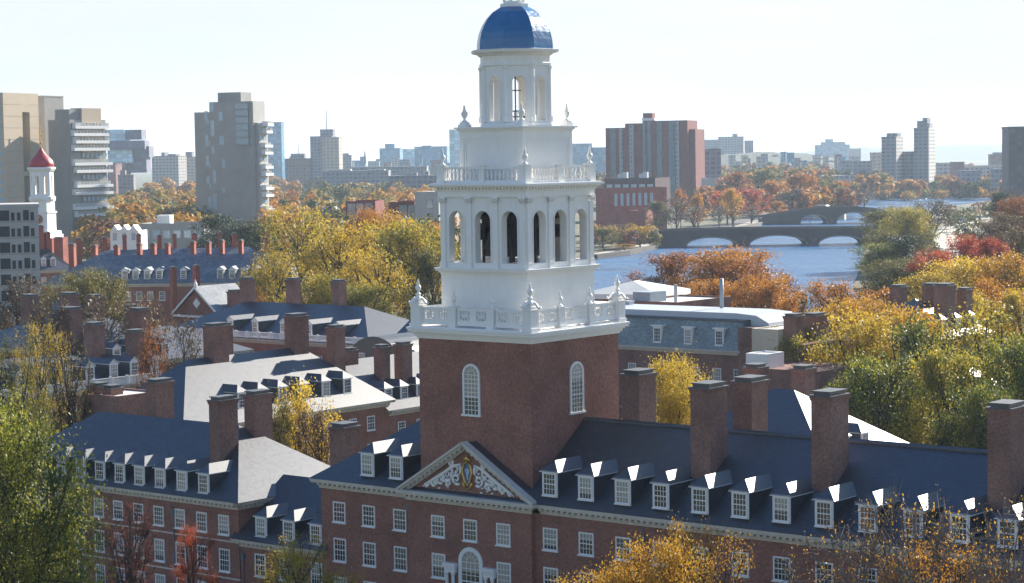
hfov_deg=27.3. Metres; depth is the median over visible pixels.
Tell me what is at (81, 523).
window
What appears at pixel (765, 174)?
tree
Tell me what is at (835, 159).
hillside building
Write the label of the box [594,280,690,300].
white roofed hall
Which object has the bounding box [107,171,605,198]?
wood
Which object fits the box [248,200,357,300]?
tree
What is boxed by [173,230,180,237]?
window
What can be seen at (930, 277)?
tree
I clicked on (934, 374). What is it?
tree
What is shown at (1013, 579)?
tree
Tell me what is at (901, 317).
tree
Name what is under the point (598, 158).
office building
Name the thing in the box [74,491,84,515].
window
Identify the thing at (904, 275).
tree
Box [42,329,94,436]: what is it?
tree
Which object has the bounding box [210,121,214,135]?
window
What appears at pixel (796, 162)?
hillside building
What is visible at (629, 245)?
tree
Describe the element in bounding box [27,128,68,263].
clock tower
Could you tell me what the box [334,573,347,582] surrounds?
window
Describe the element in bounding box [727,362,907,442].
hipped hall
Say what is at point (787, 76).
sky
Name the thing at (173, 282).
front hall
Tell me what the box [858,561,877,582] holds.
window
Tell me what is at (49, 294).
tree
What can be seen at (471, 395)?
window
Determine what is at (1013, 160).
office tower
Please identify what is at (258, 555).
window
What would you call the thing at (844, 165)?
campus block
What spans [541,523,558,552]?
window
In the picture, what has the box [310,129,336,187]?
dark tower
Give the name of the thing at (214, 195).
window
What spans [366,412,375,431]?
window
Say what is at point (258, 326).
brick hall
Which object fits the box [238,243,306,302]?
tree
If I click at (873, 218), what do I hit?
tree
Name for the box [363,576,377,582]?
window
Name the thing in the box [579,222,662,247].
bank wood
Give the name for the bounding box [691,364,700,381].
window
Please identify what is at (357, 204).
window
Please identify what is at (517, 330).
bell tower
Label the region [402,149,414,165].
office building
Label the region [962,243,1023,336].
tree
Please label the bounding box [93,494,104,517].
window
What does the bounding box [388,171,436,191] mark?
office building
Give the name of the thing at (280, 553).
window
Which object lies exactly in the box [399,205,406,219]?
window
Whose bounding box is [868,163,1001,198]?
wood
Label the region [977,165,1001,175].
block
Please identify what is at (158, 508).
window
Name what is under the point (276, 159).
glass tower
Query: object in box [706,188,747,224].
tree
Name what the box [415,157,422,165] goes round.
skyline building
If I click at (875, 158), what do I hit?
campus block
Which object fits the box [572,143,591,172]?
office building
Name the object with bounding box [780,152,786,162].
hillside building
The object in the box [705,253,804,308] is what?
tree
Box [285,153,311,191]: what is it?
office building
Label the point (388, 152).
office building
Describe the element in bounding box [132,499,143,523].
window
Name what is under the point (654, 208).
tree
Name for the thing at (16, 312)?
tree
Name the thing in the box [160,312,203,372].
tree
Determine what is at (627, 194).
window
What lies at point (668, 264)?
tree
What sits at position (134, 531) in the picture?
window
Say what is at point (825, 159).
hillside building
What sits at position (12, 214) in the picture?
window
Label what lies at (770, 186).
tree
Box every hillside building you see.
[728,155,735,168]
[741,155,748,165]
[756,156,761,168]
[761,153,767,166]
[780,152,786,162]
[786,152,794,166]
[794,158,800,167]
[801,160,806,167]
[812,155,820,162]
[823,156,828,165]
[834,154,841,168]
[837,157,845,169]
[849,155,859,160]
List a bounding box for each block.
[0,202,40,325]
[84,381,145,418]
[139,215,212,248]
[322,206,336,214]
[596,187,666,228]
[604,172,670,216]
[630,210,652,226]
[701,178,724,189]
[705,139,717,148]
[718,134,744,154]
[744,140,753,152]
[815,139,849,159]
[820,175,863,181]
[839,160,854,172]
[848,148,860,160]
[851,161,871,174]
[870,152,881,170]
[903,151,913,179]
[936,163,949,175]
[950,162,964,175]
[957,170,981,183]
[964,166,983,175]
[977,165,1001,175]
[988,152,1001,164]
[990,168,1001,191]
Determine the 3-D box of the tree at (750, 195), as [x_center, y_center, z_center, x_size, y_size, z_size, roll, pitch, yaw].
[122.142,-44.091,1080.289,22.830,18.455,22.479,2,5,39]
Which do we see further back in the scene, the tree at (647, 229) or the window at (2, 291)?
the tree at (647, 229)
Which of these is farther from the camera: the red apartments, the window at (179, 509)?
the red apartments
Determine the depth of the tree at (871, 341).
231.77 m
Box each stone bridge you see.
[652,226,872,246]
[758,206,879,224]
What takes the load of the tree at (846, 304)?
on the ground
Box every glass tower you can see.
[268,122,284,179]
[449,129,459,179]
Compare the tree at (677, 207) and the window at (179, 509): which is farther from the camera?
the tree at (677, 207)
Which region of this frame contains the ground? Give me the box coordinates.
[68,160,1022,335]
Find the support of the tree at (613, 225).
on the ground
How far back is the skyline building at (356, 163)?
2864.64 m
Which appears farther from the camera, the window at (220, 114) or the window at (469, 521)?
the window at (220, 114)
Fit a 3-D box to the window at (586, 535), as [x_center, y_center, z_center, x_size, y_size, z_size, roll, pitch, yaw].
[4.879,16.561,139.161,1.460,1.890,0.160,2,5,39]
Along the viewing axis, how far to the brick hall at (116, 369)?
242.06 m
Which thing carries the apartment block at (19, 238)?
on the ground
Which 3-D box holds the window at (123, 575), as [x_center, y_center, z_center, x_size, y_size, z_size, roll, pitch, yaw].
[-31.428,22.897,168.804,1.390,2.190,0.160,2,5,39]
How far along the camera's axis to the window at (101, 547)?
170.07 m
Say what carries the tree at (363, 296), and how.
on the ground
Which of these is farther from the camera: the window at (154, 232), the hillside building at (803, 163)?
the hillside building at (803, 163)
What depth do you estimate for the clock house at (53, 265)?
486.00 m
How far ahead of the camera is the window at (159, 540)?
165.64 m
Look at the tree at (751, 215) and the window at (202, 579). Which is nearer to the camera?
the window at (202, 579)
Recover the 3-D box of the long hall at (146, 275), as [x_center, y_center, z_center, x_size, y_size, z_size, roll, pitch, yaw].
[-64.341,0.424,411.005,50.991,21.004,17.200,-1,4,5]
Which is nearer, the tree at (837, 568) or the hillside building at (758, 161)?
the tree at (837, 568)
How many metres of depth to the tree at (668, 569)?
117.93 m
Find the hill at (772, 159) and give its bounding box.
[721,152,935,171]
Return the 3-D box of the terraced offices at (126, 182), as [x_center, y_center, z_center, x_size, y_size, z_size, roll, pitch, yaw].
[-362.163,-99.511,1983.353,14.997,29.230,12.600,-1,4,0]
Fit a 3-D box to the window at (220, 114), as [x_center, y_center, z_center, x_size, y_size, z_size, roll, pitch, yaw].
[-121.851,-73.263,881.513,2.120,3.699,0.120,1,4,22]
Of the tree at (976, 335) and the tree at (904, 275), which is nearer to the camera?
the tree at (976, 335)
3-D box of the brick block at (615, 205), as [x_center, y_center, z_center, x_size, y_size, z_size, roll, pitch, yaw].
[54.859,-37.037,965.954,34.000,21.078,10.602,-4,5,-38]
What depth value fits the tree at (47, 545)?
121.24 m
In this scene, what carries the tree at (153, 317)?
on the ground
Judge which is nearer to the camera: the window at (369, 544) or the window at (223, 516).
the window at (369, 544)
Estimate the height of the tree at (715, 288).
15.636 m
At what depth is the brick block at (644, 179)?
1146.33 m
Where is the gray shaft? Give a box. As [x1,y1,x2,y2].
[38,95,63,193]
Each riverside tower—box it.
[881,133,902,189]
[913,118,934,182]
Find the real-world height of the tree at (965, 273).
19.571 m
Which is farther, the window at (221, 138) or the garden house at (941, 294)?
the window at (221, 138)
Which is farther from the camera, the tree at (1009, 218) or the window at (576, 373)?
the tree at (1009, 218)
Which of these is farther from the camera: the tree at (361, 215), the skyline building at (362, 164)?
the skyline building at (362, 164)
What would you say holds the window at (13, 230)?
in the apartment block at (19, 238)
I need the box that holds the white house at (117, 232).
[110,224,147,249]
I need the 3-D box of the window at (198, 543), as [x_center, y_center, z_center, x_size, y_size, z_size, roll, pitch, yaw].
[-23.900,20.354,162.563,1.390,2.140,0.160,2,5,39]
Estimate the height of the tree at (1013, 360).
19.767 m
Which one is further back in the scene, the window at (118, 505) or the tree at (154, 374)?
the tree at (154, 374)
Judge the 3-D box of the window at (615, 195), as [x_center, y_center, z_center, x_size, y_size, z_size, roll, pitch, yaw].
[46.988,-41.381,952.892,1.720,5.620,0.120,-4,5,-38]
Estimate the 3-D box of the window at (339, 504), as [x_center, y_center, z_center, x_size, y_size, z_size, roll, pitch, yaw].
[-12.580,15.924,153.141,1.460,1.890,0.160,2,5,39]
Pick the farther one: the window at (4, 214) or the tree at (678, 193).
the tree at (678, 193)
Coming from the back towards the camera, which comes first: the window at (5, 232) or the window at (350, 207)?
the window at (350, 207)
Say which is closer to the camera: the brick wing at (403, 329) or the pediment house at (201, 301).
the brick wing at (403, 329)
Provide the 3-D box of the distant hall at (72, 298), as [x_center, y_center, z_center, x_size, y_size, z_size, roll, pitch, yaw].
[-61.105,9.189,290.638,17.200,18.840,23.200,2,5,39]
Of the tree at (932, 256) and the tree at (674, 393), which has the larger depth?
the tree at (932, 256)
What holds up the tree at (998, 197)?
on the ground
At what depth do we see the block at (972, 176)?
1697.91 m
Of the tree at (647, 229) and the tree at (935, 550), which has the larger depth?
the tree at (647, 229)
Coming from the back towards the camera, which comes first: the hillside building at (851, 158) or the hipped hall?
the hillside building at (851, 158)
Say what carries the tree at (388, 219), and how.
on the ground
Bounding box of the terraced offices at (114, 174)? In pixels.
[108,163,121,198]
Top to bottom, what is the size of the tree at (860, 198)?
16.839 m
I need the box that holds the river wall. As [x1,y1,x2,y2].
[594,222,763,258]
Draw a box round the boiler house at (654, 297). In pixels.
[633,284,731,306]
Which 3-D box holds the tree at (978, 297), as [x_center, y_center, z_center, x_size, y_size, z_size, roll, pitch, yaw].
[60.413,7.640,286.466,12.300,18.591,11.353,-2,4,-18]
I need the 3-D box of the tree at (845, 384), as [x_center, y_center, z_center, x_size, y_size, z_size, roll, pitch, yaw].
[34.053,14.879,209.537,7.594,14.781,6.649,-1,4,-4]
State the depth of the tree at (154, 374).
236.32 m
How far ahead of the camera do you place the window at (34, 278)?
377.40 m
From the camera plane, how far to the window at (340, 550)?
153.34 m
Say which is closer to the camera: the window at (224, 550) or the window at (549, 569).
the window at (549, 569)
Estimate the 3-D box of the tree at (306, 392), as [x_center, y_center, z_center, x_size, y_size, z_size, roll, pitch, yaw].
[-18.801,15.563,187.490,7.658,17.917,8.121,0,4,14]
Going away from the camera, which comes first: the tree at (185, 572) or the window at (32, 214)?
the tree at (185, 572)
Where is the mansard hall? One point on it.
(721, 335)
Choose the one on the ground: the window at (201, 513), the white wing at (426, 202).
the white wing at (426, 202)
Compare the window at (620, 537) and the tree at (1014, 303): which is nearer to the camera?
the window at (620, 537)
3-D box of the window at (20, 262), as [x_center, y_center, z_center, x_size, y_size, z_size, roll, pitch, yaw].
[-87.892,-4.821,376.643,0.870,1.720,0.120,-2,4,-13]
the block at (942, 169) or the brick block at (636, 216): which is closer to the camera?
the brick block at (636, 216)
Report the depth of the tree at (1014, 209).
559.60 m
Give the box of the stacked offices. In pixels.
[106,130,153,173]
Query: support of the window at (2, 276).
in the apartment block at (19, 238)
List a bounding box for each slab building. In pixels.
[152,152,186,189]
[185,152,195,182]
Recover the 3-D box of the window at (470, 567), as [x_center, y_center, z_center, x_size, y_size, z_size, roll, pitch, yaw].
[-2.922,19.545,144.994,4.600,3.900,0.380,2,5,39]
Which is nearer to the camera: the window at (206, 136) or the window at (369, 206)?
the window at (369, 206)
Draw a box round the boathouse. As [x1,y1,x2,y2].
[813,205,845,218]
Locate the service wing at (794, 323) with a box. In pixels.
[752,312,843,362]
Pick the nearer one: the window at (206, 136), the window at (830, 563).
the window at (830, 563)
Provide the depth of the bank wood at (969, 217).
924.44 m
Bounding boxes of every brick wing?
[345,341,419,435]
[397,310,430,332]
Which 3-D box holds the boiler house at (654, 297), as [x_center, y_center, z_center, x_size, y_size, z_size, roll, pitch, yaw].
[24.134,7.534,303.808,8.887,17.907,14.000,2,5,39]
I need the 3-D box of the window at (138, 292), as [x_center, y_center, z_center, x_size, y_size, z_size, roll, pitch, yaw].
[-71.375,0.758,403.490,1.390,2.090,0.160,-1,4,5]
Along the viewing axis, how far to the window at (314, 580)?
155.07 m
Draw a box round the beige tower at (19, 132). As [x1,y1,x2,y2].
[0,93,39,202]
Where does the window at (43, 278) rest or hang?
in the clock house at (53, 265)
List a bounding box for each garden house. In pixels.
[834,282,994,372]
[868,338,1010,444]
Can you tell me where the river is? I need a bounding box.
[594,196,991,312]
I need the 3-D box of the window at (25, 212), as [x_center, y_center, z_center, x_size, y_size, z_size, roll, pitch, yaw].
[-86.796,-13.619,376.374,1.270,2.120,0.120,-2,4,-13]
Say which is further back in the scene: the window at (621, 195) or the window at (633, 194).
the window at (633, 194)
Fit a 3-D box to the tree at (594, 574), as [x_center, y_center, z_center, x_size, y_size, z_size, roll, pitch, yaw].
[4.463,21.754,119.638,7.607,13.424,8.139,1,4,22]
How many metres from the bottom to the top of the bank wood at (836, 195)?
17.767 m
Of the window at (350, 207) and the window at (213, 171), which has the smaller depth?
the window at (350, 207)
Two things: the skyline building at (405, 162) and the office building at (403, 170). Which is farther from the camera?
the skyline building at (405, 162)
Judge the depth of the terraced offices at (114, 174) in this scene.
1995.35 m
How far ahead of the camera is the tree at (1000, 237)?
450.04 m
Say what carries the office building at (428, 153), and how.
on the ground
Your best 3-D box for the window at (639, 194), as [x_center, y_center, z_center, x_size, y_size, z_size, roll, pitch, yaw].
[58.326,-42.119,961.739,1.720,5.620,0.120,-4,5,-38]
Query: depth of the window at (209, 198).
886.74 m
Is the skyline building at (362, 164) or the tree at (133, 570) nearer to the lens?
the tree at (133, 570)
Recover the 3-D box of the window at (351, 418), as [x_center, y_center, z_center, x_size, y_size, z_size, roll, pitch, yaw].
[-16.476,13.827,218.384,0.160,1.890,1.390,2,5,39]
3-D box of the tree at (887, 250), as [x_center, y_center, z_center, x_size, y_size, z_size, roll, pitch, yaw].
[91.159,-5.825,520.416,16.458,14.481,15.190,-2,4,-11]
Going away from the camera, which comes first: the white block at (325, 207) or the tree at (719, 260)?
the tree at (719, 260)
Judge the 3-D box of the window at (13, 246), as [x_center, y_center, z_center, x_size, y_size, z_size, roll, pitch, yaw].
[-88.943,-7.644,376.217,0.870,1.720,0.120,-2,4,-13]
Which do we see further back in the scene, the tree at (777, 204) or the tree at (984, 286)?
the tree at (777, 204)
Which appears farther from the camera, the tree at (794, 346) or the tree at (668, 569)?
the tree at (794, 346)
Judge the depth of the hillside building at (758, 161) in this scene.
2201.68 m
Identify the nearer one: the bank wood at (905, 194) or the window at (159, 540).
the window at (159, 540)
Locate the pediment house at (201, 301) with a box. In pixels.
[171,280,239,324]
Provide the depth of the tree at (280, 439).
183.31 m
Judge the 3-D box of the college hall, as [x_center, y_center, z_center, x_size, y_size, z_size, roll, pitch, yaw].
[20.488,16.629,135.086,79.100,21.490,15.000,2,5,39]
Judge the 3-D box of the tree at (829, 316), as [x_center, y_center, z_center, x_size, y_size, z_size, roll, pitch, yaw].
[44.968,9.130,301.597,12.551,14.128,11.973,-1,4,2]
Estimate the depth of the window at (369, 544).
151.52 m
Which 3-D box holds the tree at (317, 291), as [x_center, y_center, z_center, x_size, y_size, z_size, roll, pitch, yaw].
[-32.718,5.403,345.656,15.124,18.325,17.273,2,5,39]
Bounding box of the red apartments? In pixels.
[605,113,704,206]
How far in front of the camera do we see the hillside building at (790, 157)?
2232.61 m
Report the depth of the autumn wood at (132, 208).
862.84 m
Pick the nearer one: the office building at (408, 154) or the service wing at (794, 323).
the service wing at (794, 323)
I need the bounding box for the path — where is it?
[595,220,757,253]
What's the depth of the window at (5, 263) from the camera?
376.02 m
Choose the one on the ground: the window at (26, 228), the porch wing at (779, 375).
the porch wing at (779, 375)
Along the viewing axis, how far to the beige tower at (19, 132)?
835.28 m
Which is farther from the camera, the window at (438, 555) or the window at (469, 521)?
the window at (438, 555)
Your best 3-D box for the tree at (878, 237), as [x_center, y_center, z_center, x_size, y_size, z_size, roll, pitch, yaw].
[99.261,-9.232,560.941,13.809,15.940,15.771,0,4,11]
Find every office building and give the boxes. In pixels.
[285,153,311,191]
[321,169,390,185]
[343,153,351,168]
[351,166,428,175]
[379,144,401,165]
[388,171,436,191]
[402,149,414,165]
[414,145,448,172]
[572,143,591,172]
[590,147,605,172]
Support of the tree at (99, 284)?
on the ground
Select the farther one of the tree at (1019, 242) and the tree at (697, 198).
the tree at (697, 198)
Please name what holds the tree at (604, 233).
on the ground
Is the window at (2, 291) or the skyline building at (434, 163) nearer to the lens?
the window at (2, 291)
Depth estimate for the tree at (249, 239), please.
558.52 m
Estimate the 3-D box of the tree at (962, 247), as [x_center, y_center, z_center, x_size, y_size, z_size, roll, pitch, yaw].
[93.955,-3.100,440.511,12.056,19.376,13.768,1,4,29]
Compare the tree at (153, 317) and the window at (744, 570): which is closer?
the window at (744, 570)
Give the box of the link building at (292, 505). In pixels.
[229,420,361,582]
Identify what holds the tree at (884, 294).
on the ground
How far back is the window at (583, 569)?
139.35 m
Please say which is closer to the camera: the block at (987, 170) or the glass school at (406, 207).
the glass school at (406, 207)
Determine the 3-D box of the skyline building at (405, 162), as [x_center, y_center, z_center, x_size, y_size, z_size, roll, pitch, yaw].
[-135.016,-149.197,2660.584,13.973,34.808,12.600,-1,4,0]
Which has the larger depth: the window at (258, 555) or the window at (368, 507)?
the window at (258, 555)
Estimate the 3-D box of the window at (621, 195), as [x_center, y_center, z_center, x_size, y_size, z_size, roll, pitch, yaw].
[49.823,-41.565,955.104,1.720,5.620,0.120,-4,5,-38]
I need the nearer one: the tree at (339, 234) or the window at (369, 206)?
the tree at (339, 234)
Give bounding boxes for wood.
[69,187,216,259]
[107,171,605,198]
[238,181,460,283]
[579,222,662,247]
[692,179,864,213]
[721,162,895,195]
[866,200,1022,278]
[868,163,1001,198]
[871,187,1001,200]
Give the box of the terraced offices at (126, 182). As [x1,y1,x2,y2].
[118,170,135,196]
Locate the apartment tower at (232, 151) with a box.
[194,92,274,236]
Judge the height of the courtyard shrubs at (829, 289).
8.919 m
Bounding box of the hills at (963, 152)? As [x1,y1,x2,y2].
[797,144,1001,160]
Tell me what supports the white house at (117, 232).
on the ground
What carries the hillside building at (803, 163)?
on the hill at (772, 159)
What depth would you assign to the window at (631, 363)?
257.37 m
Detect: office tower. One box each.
[322,137,342,170]
[1001,126,1023,212]
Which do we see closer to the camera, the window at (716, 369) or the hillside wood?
the window at (716, 369)
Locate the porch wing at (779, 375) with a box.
[746,351,858,390]
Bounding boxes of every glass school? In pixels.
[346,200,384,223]
[388,201,414,225]
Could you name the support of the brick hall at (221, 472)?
on the ground
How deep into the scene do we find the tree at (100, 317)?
268.25 m
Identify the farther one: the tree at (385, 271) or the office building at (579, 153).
the office building at (579, 153)
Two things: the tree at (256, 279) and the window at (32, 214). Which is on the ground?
the tree at (256, 279)
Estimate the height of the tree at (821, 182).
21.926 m
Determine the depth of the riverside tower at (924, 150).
1744.90 m
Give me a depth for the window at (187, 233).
639.01 m
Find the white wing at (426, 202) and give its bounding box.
[415,191,459,260]
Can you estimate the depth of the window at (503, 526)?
143.07 m
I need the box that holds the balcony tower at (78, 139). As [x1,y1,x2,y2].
[48,108,113,251]
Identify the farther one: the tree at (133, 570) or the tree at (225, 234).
the tree at (225, 234)
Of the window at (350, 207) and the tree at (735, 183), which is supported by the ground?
the tree at (735, 183)
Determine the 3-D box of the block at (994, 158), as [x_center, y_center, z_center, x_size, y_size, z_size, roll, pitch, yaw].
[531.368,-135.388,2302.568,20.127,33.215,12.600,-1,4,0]
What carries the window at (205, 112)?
in the apartment tower at (232, 151)
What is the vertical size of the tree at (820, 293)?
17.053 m
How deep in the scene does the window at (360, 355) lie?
259.80 m
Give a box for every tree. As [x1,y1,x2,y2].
[0,270,50,330]
[0,325,58,547]
[0,371,129,582]
[5,316,74,439]
[22,290,80,355]
[40,272,80,315]
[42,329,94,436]
[57,260,134,320]
[66,281,132,343]
[98,496,160,582]
[112,291,180,354]
[130,317,168,388]
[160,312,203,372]
[169,520,225,582]
[185,211,244,247]
[213,218,240,247]
[225,219,270,252]
[234,265,286,301]
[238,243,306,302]
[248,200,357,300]
[254,530,366,582]
[255,288,267,301]
[266,269,353,304]
[268,365,343,462]
[272,394,297,448]
[291,217,386,308]
[293,399,334,465]
[329,278,413,317]
[337,242,421,318]
[339,201,384,280]
[346,203,417,311]
[364,209,460,317]
[389,241,456,319]
[414,218,441,298]
[550,560,631,582]
[585,527,708,582]
[594,227,622,249]
[599,222,638,235]
[612,243,636,249]
[621,226,654,246]
[621,248,706,294]
[621,341,727,424]
[641,199,672,227]
[658,511,758,582]
[659,194,692,227]
[663,242,781,307]
[670,188,688,227]
[679,202,709,227]
[680,274,747,307]
[687,192,707,227]
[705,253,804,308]
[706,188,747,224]
[707,204,727,226]
[713,169,754,195]
[719,188,745,226]
[723,200,745,226]
[725,270,808,314]
[740,188,773,222]
[742,204,759,223]
[748,167,784,192]
[749,323,848,361]
[755,179,790,211]
[766,200,788,213]
[772,515,925,582]
[775,188,808,209]
[780,172,822,193]
[794,285,830,312]
[797,272,879,335]
[800,306,903,369]
[804,307,844,333]
[806,292,889,337]
[807,176,833,189]
[821,372,888,432]
[832,345,938,442]
[833,180,850,187]
[838,304,1000,431]
[841,478,1019,582]
[845,240,916,275]
[847,183,865,204]
[851,300,963,366]
[855,204,925,244]
[856,257,928,293]
[858,181,875,206]
[858,269,893,304]
[860,228,898,261]
[868,201,940,256]
[869,287,908,314]
[871,232,940,279]
[877,532,1003,582]
[879,336,997,446]
[884,266,965,304]
[900,268,922,299]
[904,242,956,286]
[909,196,959,238]
[909,223,938,255]
[913,253,1009,310]
[916,366,1018,448]
[921,292,1022,400]
[935,231,985,283]
[936,492,1023,582]
[956,284,1006,341]
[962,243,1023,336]
[963,216,1014,251]
[966,233,1014,287]
[970,268,1023,343]
[974,320,1023,399]
[975,283,1023,353]
[977,208,1023,260]
[982,190,1014,220]
[985,230,1015,265]
[992,190,1023,258]
[1001,220,1023,319]
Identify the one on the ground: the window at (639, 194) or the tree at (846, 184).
the tree at (846, 184)
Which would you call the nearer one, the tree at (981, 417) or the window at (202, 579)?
the window at (202, 579)
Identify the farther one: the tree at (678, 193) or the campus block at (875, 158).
the campus block at (875, 158)
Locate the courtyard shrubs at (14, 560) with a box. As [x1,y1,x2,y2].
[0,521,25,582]
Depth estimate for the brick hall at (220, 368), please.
215.85 m
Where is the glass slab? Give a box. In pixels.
[705,148,720,177]
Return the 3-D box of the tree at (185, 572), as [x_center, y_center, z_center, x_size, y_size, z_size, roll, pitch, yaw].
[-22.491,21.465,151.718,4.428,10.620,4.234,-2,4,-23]
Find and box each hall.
[0,292,121,358]
[0,321,161,444]
[13,377,329,582]
[31,303,253,373]
[41,239,311,326]
[76,231,269,264]
[139,312,395,464]
[158,277,408,360]
[169,264,255,317]
[309,367,1023,582]
[353,332,418,358]
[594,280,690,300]
[618,278,830,424]
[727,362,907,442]
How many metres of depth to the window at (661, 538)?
135.52 m
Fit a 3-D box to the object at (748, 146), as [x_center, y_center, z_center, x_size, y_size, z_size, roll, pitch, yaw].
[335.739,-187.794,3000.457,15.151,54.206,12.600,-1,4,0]
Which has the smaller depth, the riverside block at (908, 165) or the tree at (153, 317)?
the tree at (153, 317)
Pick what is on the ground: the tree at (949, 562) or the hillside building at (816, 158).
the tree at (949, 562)
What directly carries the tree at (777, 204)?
on the ground
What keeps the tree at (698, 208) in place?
on the ground
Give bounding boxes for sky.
[0,0,1023,167]
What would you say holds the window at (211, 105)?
in the apartment tower at (232, 151)
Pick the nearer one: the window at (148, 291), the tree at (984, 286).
the tree at (984, 286)
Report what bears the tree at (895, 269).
on the ground
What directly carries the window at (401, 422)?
in the brick wing at (395, 375)
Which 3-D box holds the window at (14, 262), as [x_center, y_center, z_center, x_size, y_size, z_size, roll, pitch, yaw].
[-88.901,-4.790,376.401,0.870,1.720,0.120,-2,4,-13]
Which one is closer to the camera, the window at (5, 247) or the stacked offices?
the window at (5, 247)
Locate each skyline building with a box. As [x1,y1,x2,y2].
[352,160,359,166]
[360,157,365,166]
[368,161,379,166]
[391,158,399,165]
[399,159,410,165]
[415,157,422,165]
[430,160,440,174]
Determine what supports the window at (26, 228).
in the apartment block at (19, 238)
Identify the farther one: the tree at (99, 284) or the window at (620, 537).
the tree at (99, 284)
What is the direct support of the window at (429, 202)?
in the white wing at (426, 202)
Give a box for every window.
[0,210,9,221]
[0,226,10,237]
[0,242,10,253]
[0,258,11,269]
[0,274,11,285]
[1,290,10,301]
[10,212,14,220]
[11,228,15,237]
[11,244,15,253]
[12,260,16,269]
[16,212,20,220]
[17,228,21,236]
[17,244,21,252]
[18,260,22,268]
[22,209,29,220]
[23,225,29,236]
[23,241,30,252]
[24,257,30,268]
[24,273,31,283]
[30,211,34,220]
[30,227,34,236]
[31,243,35,252]
[31,259,35,268]
[31,275,36,284]
[36,486,46,509]
[41,276,45,283]
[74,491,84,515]
[75,523,84,549]
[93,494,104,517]
[94,525,105,553]
[95,560,105,582]
[112,496,123,520]
[113,528,124,556]
[116,564,124,582]
[126,290,131,300]
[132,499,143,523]
[134,531,144,559]
[136,290,141,300]
[136,566,145,582]
[147,290,153,300]
[152,230,159,238]
[152,502,164,526]
[153,534,165,562]
[155,570,165,582]
[159,290,165,300]
[163,230,170,237]
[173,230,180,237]
[174,504,185,529]
[174,537,186,565]
[184,230,190,237]
[195,507,207,533]
[196,541,208,569]
[197,577,208,582]
[204,111,207,120]
[205,135,208,146]
[206,156,208,165]
[208,197,211,208]
[209,103,213,110]
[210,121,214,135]
[212,170,215,182]
[213,194,216,209]
[217,510,229,536]
[218,112,222,120]
[218,544,230,573]
[219,136,223,144]
[254,549,266,578]
[279,553,295,581]
[310,558,322,582]
[332,497,346,524]
[332,533,346,563]
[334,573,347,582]
[347,203,354,215]
[348,415,356,420]
[356,203,363,215]
[358,353,364,358]
[361,500,375,528]
[362,537,376,567]
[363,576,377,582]
[365,203,372,215]
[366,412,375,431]
[392,504,407,532]
[393,542,407,572]
[397,418,405,430]
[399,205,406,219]
[408,205,414,219]
[426,199,432,208]
[426,211,432,220]
[430,510,445,538]
[430,548,446,579]
[442,547,496,582]
[461,364,481,416]
[462,514,477,543]
[495,518,511,547]
[496,557,511,582]
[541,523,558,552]
[542,562,559,582]
[569,361,585,414]
[577,527,594,557]
[578,567,595,582]
[614,194,617,205]
[614,531,631,562]
[620,194,623,205]
[626,193,629,205]
[628,360,636,368]
[632,193,634,205]
[638,193,640,204]
[644,193,646,204]
[652,536,670,565]
[690,541,708,570]
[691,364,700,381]
[712,365,721,380]
[730,546,749,577]
[733,366,737,379]
[771,551,791,582]
[815,556,834,582]
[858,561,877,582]
[949,573,969,582]
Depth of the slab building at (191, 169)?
2392.05 m
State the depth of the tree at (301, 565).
137.73 m
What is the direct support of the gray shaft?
on the ground
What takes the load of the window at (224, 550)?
in the brick hall at (221, 472)
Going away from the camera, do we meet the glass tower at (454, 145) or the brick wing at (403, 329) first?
the brick wing at (403, 329)
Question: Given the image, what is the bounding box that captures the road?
[642,213,766,243]
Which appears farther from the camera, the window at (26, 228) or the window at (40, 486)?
the window at (26, 228)
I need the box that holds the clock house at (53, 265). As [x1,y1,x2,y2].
[39,225,68,312]
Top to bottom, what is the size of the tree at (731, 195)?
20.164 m
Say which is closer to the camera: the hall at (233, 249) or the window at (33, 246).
the window at (33, 246)
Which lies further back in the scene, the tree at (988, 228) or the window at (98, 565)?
the tree at (988, 228)
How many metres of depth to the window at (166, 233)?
639.48 m
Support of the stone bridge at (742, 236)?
on the ground
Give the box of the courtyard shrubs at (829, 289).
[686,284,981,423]
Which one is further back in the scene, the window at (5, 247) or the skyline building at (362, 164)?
the skyline building at (362, 164)
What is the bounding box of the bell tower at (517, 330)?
[406,0,629,510]
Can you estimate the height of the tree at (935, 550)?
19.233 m
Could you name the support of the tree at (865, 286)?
on the ground
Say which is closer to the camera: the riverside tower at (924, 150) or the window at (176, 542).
the window at (176, 542)
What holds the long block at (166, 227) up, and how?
on the ground
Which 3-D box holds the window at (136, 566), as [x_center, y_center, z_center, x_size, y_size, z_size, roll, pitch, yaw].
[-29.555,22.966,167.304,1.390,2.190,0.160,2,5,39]
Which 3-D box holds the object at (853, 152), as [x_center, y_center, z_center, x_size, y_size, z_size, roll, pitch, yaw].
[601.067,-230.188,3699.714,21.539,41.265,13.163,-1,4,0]

